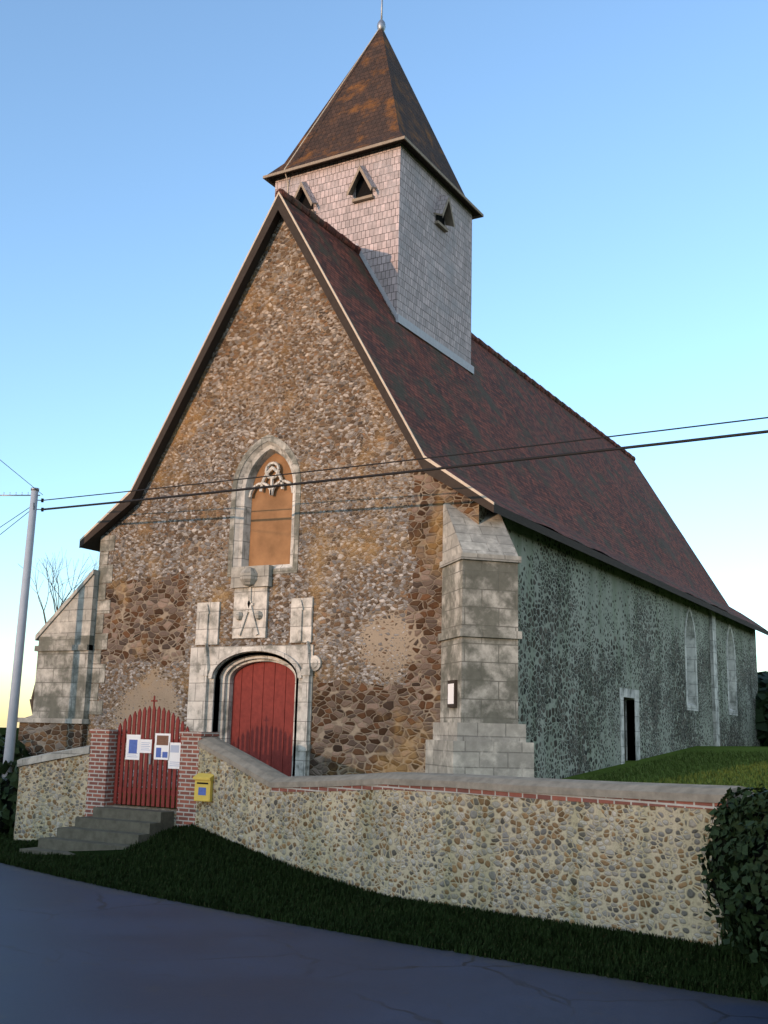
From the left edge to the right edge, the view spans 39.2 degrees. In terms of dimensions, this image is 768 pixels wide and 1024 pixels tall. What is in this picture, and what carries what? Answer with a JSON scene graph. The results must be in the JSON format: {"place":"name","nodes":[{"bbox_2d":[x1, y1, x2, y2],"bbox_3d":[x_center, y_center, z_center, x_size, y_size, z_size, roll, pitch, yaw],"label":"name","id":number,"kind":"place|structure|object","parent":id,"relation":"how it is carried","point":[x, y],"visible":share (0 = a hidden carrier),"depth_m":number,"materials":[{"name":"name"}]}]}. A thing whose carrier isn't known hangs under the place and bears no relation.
{"place":"outdoors","nodes":[
{"label":"outdoors","id":0,"kind":"place"},
{"bbox_2d":[0,863,767,1023],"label":"road asphalt","id":1,"kind":"structure","parent":0,"point":[74,952],"depth_m":9.70,"materials":[{"name":"grey asphalt"}]},
{"bbox_2d":[0,727,767,984],"bbox_3d":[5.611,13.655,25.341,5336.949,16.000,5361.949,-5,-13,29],"label":"terrain","id":2,"kind":"structure","parent":0,"point":[756,966],"depth_m":16.55,"materials":[{"name":"green plant"}]},
{"bbox_2d":[0,732,34,834],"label":"roadside hedge","id":3,"kind":"object","parent":2,"relation":"on","point":[8,793],"visible":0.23,"depth_m":21.39,"materials":[{"name":"green plant"}]},
{"bbox_2d":[0,488,43,783],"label":"utility pole","id":4,"kind":"object","parent":2,"relation":"on","point":[10,740],"visible":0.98,"depth_m":22.55,"materials":[{"name":"paint"}]},
{"bbox_2d":[0,417,767,534],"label":"power lines","id":5,"kind":"object","parent":4,"relation":"attached to","point":[514,460],"visible":1,"depth_m":17.89,"materials":[{"name":"black rubber"}]},
{"bbox_2d":[17,569,98,756],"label":"buttress","id":6,"kind":"structure","parent":2,"relation":"on","point":[57,720],"depth_m":23.58,"materials":[{"name":"stone"}]},
{"bbox_2d":[18,550,98,712],"bbox_3d":[-9.006,4.272,30.671,2.515,6.571,4.286,8,-13,-31],"label":"bare winter tree","id":7,"kind":"object","parent":2,"relation":"on","point":[32,697],"visible":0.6,"depth_m":30.39,"materials":[{"name":"brown plant"}]},
{"bbox_2d":[19,806,173,854],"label":"entrance steps","id":8,"kind":"structure","parent":2,"relation":"on","point":[110,828],"depth_m":18.30,"materials":[{"name":"grey concrete"}]},
{"bbox_2d":[85,729,218,826],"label":"brick gate piers","id":9,"kind":"structure","parent":2,"relation":"on","point":[101,769],"depth_m":19.44,"materials":[{"name":"red brick"}]},
{"bbox_2d":[113,696,188,807],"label":"churchyard gate pickets","id":10,"kind":"object","parent":9,"relation":"attached to","point":[144,791],"visible":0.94,"depth_m":19.29,"materials":[{"name":"red wood"}]},
{"bbox_2d":[125,733,180,768],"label":"notices","id":11,"kind":"object","parent":10,"relation":"attached to","point":[165,748],"visible":0.95,"depth_m":19.20,"materials":[{"name":"paper"}]},
{"bbox_2d":[14,747,727,946],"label":"boundary wall","id":12,"kind":"structure","parent":2,"relation":"on","point":[635,868],"depth_m":13.22,"materials":[{"name":"beige stone"}]},
{"bbox_2d":[193,773,213,801],"bbox_3d":[-2.984,4.610,18.077,0.360,0.448,0.260,-5,-13,29],"label":"mailbox","id":13,"kind":"object","parent":12,"relation":"on","point":[203,790],"visible":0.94,"depth_m":17.99,"materials":[{"name":"yellow metal"}]},
{"bbox_2d":[17,737,753,803],"bbox_3d":[-2.152,4.017,17.251,16.651,0.785,6.231,-5,-13,29],"label":"wall coping","id":14,"kind":"object","parent":12,"relation":"on","point":[256,769],"visible":0.84,"depth_m":13.54,"materials":[{"name":"grey concrete"}]},
{"bbox_2d":[271,784,727,809],"bbox_3d":[0.842,3.598,13.650,7.554,0.345,2.900,-5,-13,29],"label":"brick course","id":15,"kind":"object","parent":12,"relation":"on","point":[677,804],"visible":0.94,"depth_m":12.75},
{"bbox_2d":[0,823,767,1002],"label":"verge grass tufts","id":16,"kind":"object","parent":2,"relation":"on","point":[460,939],"visible":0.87,"depth_m":12.67,"materials":[{"name":"green plant"}]},
{"bbox_2d":[86,217,759,788],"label":"church walls","id":17,"kind":"structure","parent":2,"relation":"on","point":[286,365],"depth_m":22.19,"materials":[{"name":"brown stone"}]},
{"bbox_2d":[88,535,114,714],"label":"corner quoins","id":18,"kind":"object","parent":17,"relation":"attached to","point":[107,543],"visible":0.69,"depth_m":23.46,"materials":[{"name":"stone"}]},
{"bbox_2d":[186,641,313,775],"bbox_3d":[-2.667,4.361,21.026,2.990,3.490,0.095,-5,-13,29],"label":"door surround","id":19,"kind":"object","parent":17,"relation":"attached to","point":[296,653],"visible":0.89,"depth_m":21.57,"materials":[{"name":"stone"}]},
{"bbox_2d":[230,565,273,638],"bbox_3d":[-2.701,1.780,21.440,0.930,1.430,0.380,-5,-13,29],"label":"carved stone panel","id":20,"kind":"object","parent":17,"relation":"attached to","point":[250,585],"visible":1,"depth_m":21.43,"materials":[{"name":"stone"}]},
{"bbox_2d":[195,597,321,670],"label":"stone blocks","id":21,"kind":"structure","parent":17,"relation":"attached to","point":[208,623],"depth_m":20.95,"materials":[{"name":"stone"}]},
{"bbox_2d":[230,662,294,775],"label":"door leaves","id":22,"kind":"object","parent":17,"relation":"attached to","point":[262,719],"visible":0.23,"depth_m":21.27,"materials":[{"name":"red paint"}]},
{"bbox_2d":[227,435,300,576],"bbox_3d":[-2.397,-0.163,21.860,1.720,2.900,0.064,-5,-13,29],"label":"window surround","id":23,"kind":"object","parent":17,"relation":"attached to","point":[284,446],"visible":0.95,"depth_m":21.93,"materials":[{"name":"stone"}]},
{"bbox_2d":[248,453,292,565],"bbox_3d":[-2.253,-0.062,22.089,1.300,2.600,0.035,-5,-13,29],"label":"window","id":24,"kind":"structure","parent":17,"relation":"attached to","point":[270,530],"depth_m":22.05,"materials":[{"name":"paint"}]},
{"bbox_2d":[249,462,292,497],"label":"window tracery remains","id":25,"kind":"object","parent":17,"relation":"attached to","point":[271,478],"depth_m":22.11,"materials":[{"name":"stone"}]},
{"bbox_2d":[79,192,493,547],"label":"gable verge boards","id":26,"kind":"object","parent":17,"relation":"attached to","point":[448,478],"visible":0.95,"depth_m":22.45,"materials":[{"name":"brown wood"}]},
{"bbox_2d":[275,143,471,363],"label":"bell tower","id":27,"kind":"structure","parent":17,"relation":"on","point":[419,260],"depth_m":26.11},
{"bbox_2d":[284,29,378,192],"bbox_3d":[-1.403,-7.854,27.452,2.568,10.846,0.126,7,-13,-27],"label":"lightning conductor cable","id":28,"kind":"object","parent":27,"relation":"attached to","point":[325,108],"visible":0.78,"depth_m":27.78,"materials":[{"name":"grey metal"}]},
{"bbox_2d":[267,29,479,216],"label":"spire roof","id":29,"kind":"structure","parent":27,"relation":"on","point":[374,100],"depth_m":27.41,"materials":[{"name":"brown tile"}]},
{"bbox_2d":[377,0,385,30],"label":"finial","id":30,"kind":"object","parent":29,"relation":"on","point":[381,24],"visible":0.99,"depth_m":29.05,"materials":[{"name":"metal"}]},
{"bbox_2d":[263,136,483,219],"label":"spire eaves","id":31,"kind":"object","parent":27,"relation":"attached to","point":[418,151],"depth_m":26.45,"materials":[{"name":"brown wood"}]},
{"bbox_2d":[294,166,454,232],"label":"belfry openings","id":32,"kind":"object","parent":27,"relation":"attached to","point":[363,183],"visible":0.7,"depth_m":26.50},
{"bbox_2d":[356,243,473,373],"bbox_3d":[-0.302,-3.741,27.205,3.760,4.538,4.060,-5,-13,29],"label":"roof flashing","id":33,"kind":"object","parent":27,"relation":"attached to","point":[425,337],"visible":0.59,"depth_m":25.50,"materials":[{"name":"grey metal"}]},
{"bbox_2d":[81,210,767,634],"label":"roof eaves","id":34,"kind":"object","parent":17,"relation":"on","point":[93,542],"visible":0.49,"depth_m":23.34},
{"bbox_2d":[275,189,635,460],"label":"roof ridge tiles","id":35,"kind":"object","parent":17,"relation":"on","point":[311,214],"visible":0.48,"depth_m":31.73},
{"bbox_2d":[425,503,533,777],"bbox_3d":[1.575,3.220,18.943,1.420,6.900,2.000,4,-12,-15],"label":"corner buttress","id":36,"kind":"object","parent":17,"relation":"attached to","point":[478,730],"visible":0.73,"depth_m":18.39,"materials":[{"name":"stone"}]},
{"bbox_2d":[447,680,457,707],"bbox_3d":[1.169,3.104,18.420,0.066,0.460,0.380,4,-12,-15],"label":"notice board","id":37,"kind":"object","parent":36,"relation":"attached to","point":[452,695],"visible":1,"depth_m":18.34,"materials":[{"name":"white paper"}]},
{"bbox_2d":[283,198,765,629],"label":"church roof tiles","id":38,"kind":"object","parent":17,"relation":"on","point":[610,504],"visible":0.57,"depth_m":26.91,"materials":[{"name":"brown tile"}]},
{"bbox_2d":[619,606,737,763],"bbox_3d":[8.607,5.396,31.040,0.500,5.800,12.730,-5,-13,29],"label":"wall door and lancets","id":39,"kind":"structure","parent":17,"relation":"attached to","point":[627,693],"depth_m":31.83,"materials":[{"name":"stone"}]},
{"bbox_2d":[576,749,767,792],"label":"churchyard lawn tufts","id":40,"kind":"object","parent":2,"relation":"on","point":[728,764],"visible":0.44,"depth_m":22.46,"materials":[{"name":"green plant"}]},
{"bbox_2d":[697,783,767,986],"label":"bush","id":41,"kind":"object","parent":2,"relation":"on","point":[736,848],"visible":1,"depth_m":9.80,"materials":[{"name":"green plant"}]},
{"bbox_2d":[755,671,767,745],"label":"bush","id":42,"kind":"object","parent":2,"relation":"on","point":[761,716],"visible":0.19,"depth_m":38.92,"materials":[{"name":"green plant"}]},
{"bbox_2d":[0,0,767,727],"label":"sky","id":43,"kind":"structure","parent":0,"point":[612,154],"materials":[{"name":"blue"}]}
]}

